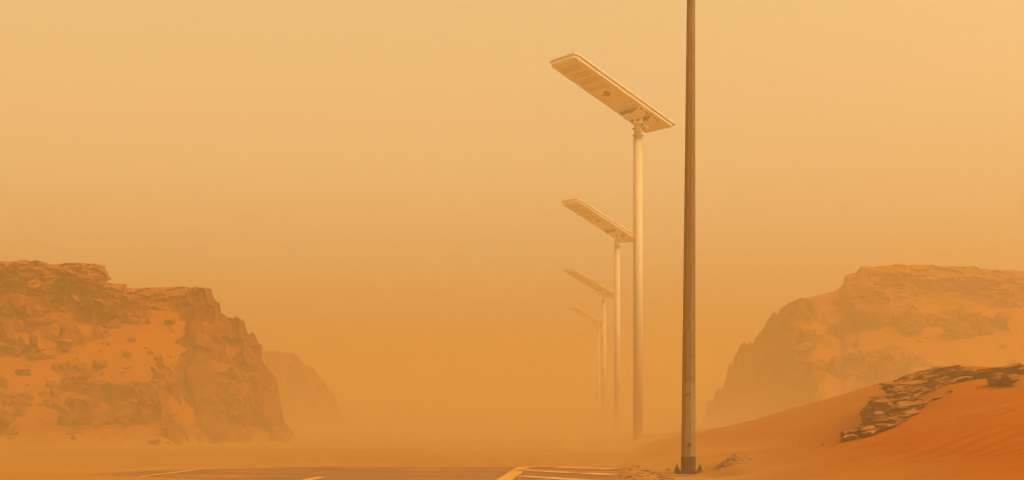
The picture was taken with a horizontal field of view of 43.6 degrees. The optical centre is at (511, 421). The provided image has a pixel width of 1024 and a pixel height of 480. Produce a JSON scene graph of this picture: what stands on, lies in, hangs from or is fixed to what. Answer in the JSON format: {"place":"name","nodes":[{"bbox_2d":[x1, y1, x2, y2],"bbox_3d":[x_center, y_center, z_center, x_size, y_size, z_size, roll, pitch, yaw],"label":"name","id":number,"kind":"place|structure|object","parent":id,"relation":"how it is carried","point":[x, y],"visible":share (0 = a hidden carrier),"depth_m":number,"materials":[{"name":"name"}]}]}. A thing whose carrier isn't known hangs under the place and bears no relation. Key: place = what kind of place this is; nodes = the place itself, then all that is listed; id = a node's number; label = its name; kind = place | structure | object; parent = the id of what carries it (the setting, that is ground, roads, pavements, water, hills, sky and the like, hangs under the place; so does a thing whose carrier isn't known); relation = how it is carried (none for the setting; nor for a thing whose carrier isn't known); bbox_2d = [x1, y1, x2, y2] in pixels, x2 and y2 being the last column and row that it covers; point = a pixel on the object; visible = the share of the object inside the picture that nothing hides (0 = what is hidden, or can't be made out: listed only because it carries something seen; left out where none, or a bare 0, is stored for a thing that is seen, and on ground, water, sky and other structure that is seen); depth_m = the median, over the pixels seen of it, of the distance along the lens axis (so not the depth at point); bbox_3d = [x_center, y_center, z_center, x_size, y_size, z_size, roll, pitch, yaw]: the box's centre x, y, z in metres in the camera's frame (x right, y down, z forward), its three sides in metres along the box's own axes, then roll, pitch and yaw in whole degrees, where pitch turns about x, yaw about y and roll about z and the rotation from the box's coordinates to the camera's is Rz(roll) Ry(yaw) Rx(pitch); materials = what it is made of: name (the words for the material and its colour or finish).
{"place":"outdoors","nodes":[
{"label":"outdoors","id":0,"kind":"place"},
{"bbox_2d":[0,260,296,444],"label":"cliff","id":1,"kind":"structure","parent":0,"point":[63,286],"depth_m":25.73,"materials":[{"name":"stone"}]},
{"bbox_2d":[0,293,178,441],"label":"scree","id":2,"kind":"structure","parent":1,"relation":"on","point":[13,399],"depth_m":22.81,"materials":[{"name":"stone"}]},
{"bbox_2d":[0,287,318,447],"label":"sand slope","id":3,"kind":"structure","parent":0,"point":[154,334],"depth_m":24.04,"materials":[{"name":"orange sand"}]},
{"bbox_2d":[14,368,31,375],"bbox_3d":[-9.072,-0.907,23.797,0.279,0.161,0.286,0,0,0],"label":"boulder","id":4,"kind":"object","parent":3,"relation":"on","point":[22,371],"visible":1,"depth_m":23.71,"materials":[{"name":"stone"}]},
{"bbox_2d":[45,380,55,386],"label":"boulder","id":5,"kind":"object","parent":3,"relation":"on","point":[50,383],"visible":0.97,"depth_m":23.29,"materials":[{"name":"stone"}]},
{"bbox_2d":[60,347,69,351],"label":"boulder","id":6,"kind":"object","parent":3,"relation":"on","point":[64,349],"visible":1,"depth_m":24.77,"materials":[{"name":"stone"}]},
{"bbox_2d":[71,362,86,370],"bbox_3d":[-8.109,-1.020,24.009,0.217,0.173,0.298,0,0,44],"label":"boulder","id":7,"kind":"object","parent":3,"relation":"on","point":[80,366],"visible":1,"depth_m":23.95,"materials":[{"name":"stone"}]},
{"bbox_2d":[3,319,178,445],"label":"scree","id":8,"kind":"structure","parent":3,"relation":"on","point":[74,431],"depth_m":23.80,"materials":[{"name":"stone"}]},
{"bbox_2d":[92,360,107,368],"bbox_3d":[-7.762,-1.071,24.116,0.272,0.188,0.274,0,0,0],"label":"boulder","id":9,"kind":"object","parent":3,"relation":"on","point":[99,364],"visible":1,"depth_m":24.04,"materials":[{"name":"stone"}]},
{"bbox_2d":[122,351,131,356],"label":"boulder","id":10,"kind":"object","parent":3,"relation":"on","point":[127,354],"visible":1,"depth_m":24.53,"materials":[{"name":"stone"}]},
{"bbox_2d":[127,337,135,341],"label":"boulder","id":11,"kind":"object","parent":3,"relation":"on","point":[130,339],"visible":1,"depth_m":25.11,"materials":[{"name":"stone"}]},
{"bbox_2d":[164,318,175,324],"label":"boulder","id":12,"kind":"object","parent":3,"relation":"on","point":[170,321],"visible":1,"depth_m":25.93,"materials":[{"name":"stone"}]},
{"bbox_2d":[262,350,361,432],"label":"cliff","id":13,"kind":"structure","parent":0,"point":[308,399],"depth_m":49.52,"materials":[{"name":"stone"}]},
{"bbox_2d":[74,466,624,479],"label":"road","id":14,"kind":"structure","parent":0,"point":[384,473],"depth_m":11.04,"materials":[{"name":"grey asphalt"}]},
{"bbox_2d":[140,469,202,476],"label":"road marking","id":15,"kind":"object","parent":14,"relation":"on","point":[171,472],"visible":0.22,"depth_m":11.16,"materials":[{"name":"white paint"}]},
{"bbox_2d":[303,477,322,479],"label":"road marking","id":16,"kind":"object","parent":14,"relation":"on","point":[313,478],"visible":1,"depth_m":9.99,"materials":[{"name":"white paint"}]},
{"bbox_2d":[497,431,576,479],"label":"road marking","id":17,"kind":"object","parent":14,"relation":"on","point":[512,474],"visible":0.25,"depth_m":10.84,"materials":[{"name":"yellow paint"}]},
{"bbox_2d":[518,476,588,479],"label":"road marking","id":18,"kind":"object","parent":14,"relation":"on","point":[553,478],"visible":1,"depth_m":9.99,"materials":[{"name":"white paint"}]},
{"bbox_2d":[517,470,613,474],"bbox_3d":[0.469,0.446,11.237,0.220,0.001,1.260,0,0,-37],"label":"road marking","id":19,"kind":"object","parent":14,"relation":"on","point":[569,472],"visible":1,"depth_m":11.16,"materials":[{"name":"white paint"}]},
{"bbox_2d":[550,466,616,468],"bbox_3d":[0.530,0.446,12.409,0.260,0.001,1.225,0,0,-43],"label":"road marking","id":20,"kind":"object","parent":14,"relation":"on","point":[580,467],"visible":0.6,"depth_m":12.37,"materials":[{"name":"white paint"}]},
{"bbox_2d":[0,366,1023,479],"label":"ground","id":21,"kind":"structure","parent":0,"point":[966,430],"depth_m":13.36,"materials":[{"name":"orange sand"}]},
{"bbox_2d":[570,330,601,426],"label":"street lamp","id":22,"kind":"object","parent":21,"relation":"on","point":[585,337],"visible":0.89,"depth_m":86.91,"materials":[{"name":"metal"}]},
{"bbox_2d":[568,305,610,428],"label":"street lamp","id":23,"kind":"object","parent":21,"relation":"on","point":[596,321],"visible":0.97,"depth_m":68.92,"materials":[{"name":"metal"}]},
{"bbox_2d":[563,268,620,431],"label":"street lamp","id":24,"kind":"object","parent":21,"relation":"on","point":[604,291],"visible":1,"depth_m":52.41,"materials":[{"name":"metal"}]},
{"bbox_2d":[562,198,632,434],"bbox_3d":[2.636,-2.802,37.809,2.399,7.310,0.898,0,0,-35],"label":"street lamp","id":25,"kind":"object","parent":21,"relation":"on","point":[618,233],"visible":0.99,"depth_m":38.01,"materials":[{"name":"metal"}]},
{"bbox_2d":[550,52,674,439],"bbox_3d":[1.894,-3.024,24.016,2.399,7.310,0.898,0,0,-34],"label":"street lamp","id":26,"kind":"object","parent":21,"relation":"on","point":[609,91],"visible":0.99,"depth_m":24.21,"materials":[{"name":"metal"}]},
{"bbox_2d":[618,464,675,479],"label":"gravel","id":27,"kind":"structure","parent":21,"relation":"on","point":[650,472],"depth_m":10.33,"materials":[{"name":"brown gravel"}]},
{"bbox_2d":[656,473,698,476],"bbox_3d":[1.516,0.544,11.310,0.460,0.160,0.560,0,0,0],"label":"concrete footing","id":28,"kind":"object","parent":21,"relation":"on","point":[674,475],"visible":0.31,"depth_m":11.17,"materials":[{"name":"grey concrete"}]},
{"bbox_2d":[674,0,701,473],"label":"tall pole","id":29,"kind":"object","parent":28,"relation":"on","point":[688,447],"visible":0.98,"depth_m":11.33,"materials":[{"name":"metal"}]},
{"bbox_2d":[713,454,756,470],"bbox_3d":[1.916,0.388,11.000,0.520,0.222,0.600,0,0,0],"label":"rubble mound","id":30,"kind":"object","parent":21,"relation":"on","point":[733,459],"visible":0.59,"depth_m":10.90,"materials":[{"name":"brown stone"}]},
{"bbox_2d":[840,365,976,441],"bbox_3d":[3.508,-0.206,11.908,1.025,0.747,3.815,0,0,32],"label":"rock outcrop","id":31,"kind":"object","parent":21,"relation":"on","point":[898,402],"visible":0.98,"depth_m":12.50,"materials":[{"name":"stone"}]},
{"bbox_2d":[932,395,944,400],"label":"stone","id":32,"kind":"object","parent":21,"relation":"on","point":[938,397],"visible":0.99,"depth_m":11.73,"materials":[{"name":"stone"}]},
{"bbox_2d":[968,362,1023,378],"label":"rock outcrop","id":33,"kind":"object","parent":21,"relation":"on","point":[1016,368],"visible":0.78,"depth_m":12.66,"materials":[{"name":"stone"}]},
{"bbox_2d":[986,373,1019,385],"bbox_3d":[4.444,-0.383,11.568,0.240,0.117,0.329,0,0,0],"label":"boulder","id":34,"kind":"object","parent":21,"relation":"on","point":[996,379],"visible":1,"depth_m":11.54,"materials":[{"name":"stone"}]},
{"bbox_2d":[0,0,1023,422],"label":"sky","id":35,"kind":"structure","parent":0,"point":[377,189],"materials":[{"name":"orange"}]},
{"bbox_2d":[677,264,1023,431],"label":"cliff","id":36,"kind":"structure","parent":0,"point":[963,287],"depth_m":41.34,"materials":[{"name":"stone"}]},
{"bbox_2d":[787,305,1012,408],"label":"scree","id":37,"kind":"structure","parent":36,"relation":"on","point":[807,348],"depth_m":37.44,"materials":[{"name":"stone"}]},
{"bbox_2d":[677,289,1023,431],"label":"sand slope","id":38,"kind":"structure","parent":0,"point":[940,348],"depth_m":38.97,"materials":[{"name":"orange sand"}]},
{"bbox_2d":[892,312,926,334],"bbox_3d":[12.227,-2.984,39.290,0.992,0.708,0.611,0,0,0],"label":"boulder","id":39,"kind":"object","parent":38,"relation":"on","point":[910,323],"visible":1,"depth_m":39.11,"materials":[{"name":"stone"}]},
{"bbox_2d":[942,321,975,338],"bbox_3d":[13.697,-2.754,39.230,1.103,0.595,0.563,0,0,-29],"label":"boulder","id":40,"kind":"object","parent":38,"relation":"on","point":[956,330],"visible":1,"depth_m":38.98,"materials":[{"name":"stone"}]},
{"bbox_2d":[974,321,993,335],"bbox_3d":[14.592,-2.840,39.518,0.500,0.514,0.832,0,0,33],"label":"boulder","id":41,"kind":"object","parent":38,"relation":"on","point":[981,328],"visible":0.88,"depth_m":39.30,"materials":[{"name":"stone"}]}
]}

